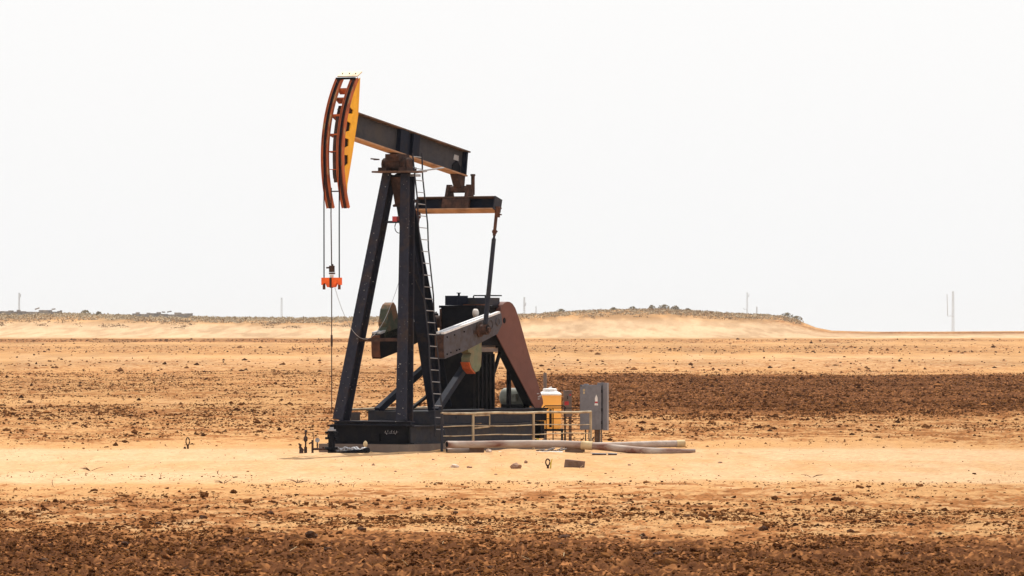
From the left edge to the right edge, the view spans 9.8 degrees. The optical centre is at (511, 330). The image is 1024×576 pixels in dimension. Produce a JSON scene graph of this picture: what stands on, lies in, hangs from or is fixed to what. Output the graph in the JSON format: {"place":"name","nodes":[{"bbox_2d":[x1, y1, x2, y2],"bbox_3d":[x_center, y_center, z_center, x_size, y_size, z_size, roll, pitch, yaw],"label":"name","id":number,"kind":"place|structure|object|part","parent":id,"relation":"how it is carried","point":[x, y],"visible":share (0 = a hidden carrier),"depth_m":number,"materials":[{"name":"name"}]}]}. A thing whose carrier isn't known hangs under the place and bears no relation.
{"place":"outdoors","nodes":[
{"label":"outdoors","id":0,"kind":"place"},
{"bbox_2d":[0,310,1023,575],"bbox_3d":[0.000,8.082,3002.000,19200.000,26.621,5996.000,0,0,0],"label":"ground","id":1,"kind":"structure","parent":0,"point":[770,456],"depth_m":143.55,"materials":[{"name":"soil"}]},
{"bbox_2d":[0,308,61,314],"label":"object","id":2,"kind":"structure","parent":1,"relation":"on","point":[9,312],"depth_m":1470.04,"materials":[{"name":"grey"}]},
{"bbox_2d":[121,541,128,545],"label":"earth clod","id":3,"kind":"object","parent":1,"relation":"on","point":[125,543],"visible":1,"depth_m":84.15,"materials":[{"name":"brown soil"}]},
{"bbox_2d":[132,311,192,317],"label":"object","id":4,"kind":"structure","parent":1,"relation":"on","point":[185,315],"depth_m":1470.00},
{"bbox_2d":[184,437,189,448],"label":"loop stake","id":5,"kind":"object","parent":1,"relation":"on","point":[187,445],"visible":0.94,"depth_m":154.74,"materials":[{"name":"beige metal"}]},
{"bbox_2d":[298,443,302,452],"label":"pipe stub","id":6,"kind":"object","parent":1,"relation":"on","point":[300,448],"visible":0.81,"depth_m":147.07,"materials":[{"name":"metal"}]},
{"bbox_2d":[305,531,317,538],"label":"earth clod","id":7,"kind":"object","parent":1,"relation":"on","point":[309,534],"visible":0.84,"depth_m":87.16,"materials":[{"name":"brown soil"}]},
{"bbox_2d":[304,430,325,452],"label":"flowline","id":8,"kind":"object","parent":1,"relation":"on","point":[317,440],"visible":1,"depth_m":147.39,"materials":[{"name":"grey metal"}]},
{"bbox_2d":[325,427,369,452],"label":"wellhead","id":9,"kind":"object","parent":1,"relation":"on","point":[331,433],"visible":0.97,"depth_m":147.20,"materials":[{"name":"black metal"}]},
{"bbox_2d":[336,447,366,451],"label":"hose heap","id":10,"kind":"object","parent":1,"relation":"on","point":[347,448],"visible":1,"depth_m":148.00,"materials":[{"name":"plastic"}]},
{"bbox_2d":[0,308,803,328],"bbox_3d":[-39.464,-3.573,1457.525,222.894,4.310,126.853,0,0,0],"label":"ridge scrub","id":11,"kind":"object","parent":1,"relation":"on","point":[82,315],"visible":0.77,"depth_m":1435.16,"materials":[{"name":"plant"}]},
{"bbox_2d":[319,443,551,452],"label":"concrete foundation","id":12,"kind":"object","parent":1,"relation":"on","point":[385,448],"visible":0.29,"depth_m":148.56,"materials":[{"name":"grey concrete"}]},
{"bbox_2d":[321,71,547,444],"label":"pumpjack","id":13,"kind":"object","parent":12,"relation":"on","point":[456,369],"visible":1,"depth_m":150.34,"materials":[{"name":"grey metal"}]},
{"bbox_2d":[350,406,427,420],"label":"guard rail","id":14,"kind":"object","parent":13,"relation":"attached to","point":[355,416],"visible":0.34,"depth_m":151.48,"materials":[{"name":"beige metal"}]},
{"bbox_2d":[446,448,468,452],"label":"concrete block","id":15,"kind":"object","parent":1,"relation":"on","point":[457,450],"visible":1,"depth_m":148.12,"materials":[{"name":"grey concrete"}]},
{"bbox_2d":[469,448,483,452],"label":"concrete block","id":16,"kind":"object","parent":1,"relation":"on","point":[476,450],"depth_m":148.20,"materials":[{"name":"concrete"}]},
{"bbox_2d":[0,338,1023,575],"bbox_3d":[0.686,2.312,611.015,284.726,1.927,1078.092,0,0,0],"label":"soil clods","id":17,"kind":"object","parent":1,"relation":"on","point":[306,542],"visible":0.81,"depth_m":101.39,"materials":[{"name":"brown soil"}]},
{"bbox_2d":[6,444,1023,571],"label":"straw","id":18,"kind":"object","parent":1,"relation":"on","point":[527,501],"visible":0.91,"depth_m":114.52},
{"bbox_2d":[440,411,591,451],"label":"guard rail","id":19,"kind":"object","parent":1,"relation":"on","point":[533,424],"visible":0.91,"depth_m":151.49,"materials":[{"name":"beige metal"}]},
{"bbox_2d":[510,462,521,468],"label":"rock","id":20,"kind":"object","parent":1,"relation":"on","point":[516,465],"visible":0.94,"depth_m":132.46,"materials":[{"name":"beige stone"}]},
{"bbox_2d":[543,373,546,439],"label":"steel post","id":21,"kind":"object","parent":1,"relation":"on","point":[544,382],"visible":0.41,"depth_m":159.46,"materials":[{"name":"grey metal"}]},
{"bbox_2d":[538,387,563,439],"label":"chemical tank","id":22,"kind":"object","parent":1,"relation":"on","point":[551,396],"visible":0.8,"depth_m":157.74,"materials":[{"name":"orange plastic"}]},
{"bbox_2d":[536,447,566,451],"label":"crumpled sheet","id":23,"kind":"object","parent":1,"relation":"on","point":[560,449],"visible":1,"depth_m":147.87,"materials":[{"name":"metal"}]},
{"bbox_2d":[558,534,569,537],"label":"earth clod","id":24,"kind":"object","parent":1,"relation":"on","point":[564,535],"visible":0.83,"depth_m":87.42,"materials":[{"name":"brown soil"}]},
{"bbox_2d":[543,405,585,440],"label":"stand","id":25,"kind":"object","parent":1,"relation":"on","point":[553,429],"visible":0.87,"depth_m":156.39,"materials":[{"name":"black metal"}]},
{"bbox_2d":[563,391,571,440],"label":"control box","id":26,"kind":"object","parent":1,"relation":"on","point":[567,399],"visible":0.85,"depth_m":158.20,"materials":[{"name":"grey metal"}]},
{"bbox_2d":[445,440,695,453],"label":"surface pipe","id":27,"kind":"object","parent":1,"relation":"on","point":[586,445],"visible":0.99,"depth_m":147.85,"materials":[{"name":"beige metal"}]},
{"bbox_2d":[565,447,582,451],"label":"timber block","id":28,"kind":"object","parent":1,"relation":"on","point":[568,449],"depth_m":147.90,"materials":[{"name":"brown wood"}]},
{"bbox_2d":[564,459,584,467],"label":"block","id":29,"kind":"object","parent":1,"relation":"on","point":[573,463],"depth_m":133.50,"materials":[{"name":"brown wood"}]},
{"bbox_2d":[580,383,608,441],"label":"electrical cabinet","id":30,"kind":"object","parent":1,"relation":"on","point":[594,399],"visible":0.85,"depth_m":155.79,"materials":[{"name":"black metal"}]},
{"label":"door","id":31,"kind":"part","parent":30,"relation":"part of","materials":[{"name":"metal"}]},
{"bbox_2d":[596,440,685,447],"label":"surface pipe","id":32,"kind":"object","parent":1,"relation":"on","point":[669,443],"visible":0.71,"depth_m":154.86,"materials":[{"name":"metal"}]},
{"bbox_2d":[658,304,669,309],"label":"shrub","id":33,"kind":"object","parent":1,"relation":"on","point":[664,305],"visible":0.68,"depth_m":1504.93,"materials":[{"name":"plant"}]},
{"bbox_2d":[758,526,768,530],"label":"earth clod","id":34,"kind":"object","parent":1,"relation":"on","point":[762,528],"visible":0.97,"depth_m":90.66,"materials":[{"name":"brown soil"}]},
{"bbox_2d":[781,312,792,317],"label":"shrub","id":35,"kind":"object","parent":1,"relation":"on","point":[787,314],"visible":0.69,"depth_m":1504.71,"materials":[{"name":"plant"}]},
{"bbox_2d":[947,292,954,330],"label":"lattice mast","id":36,"kind":"object","parent":1,"relation":"on","point":[953,327],"visible":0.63,"depth_m":4999.56,"materials":[{"name":"grey metal"}]},
{"bbox_2d":[0,0,1023,331],"label":"sky","id":37,"kind":"structure","parent":0,"point":[835,165],"materials":[{"name":"white"}]}
]}

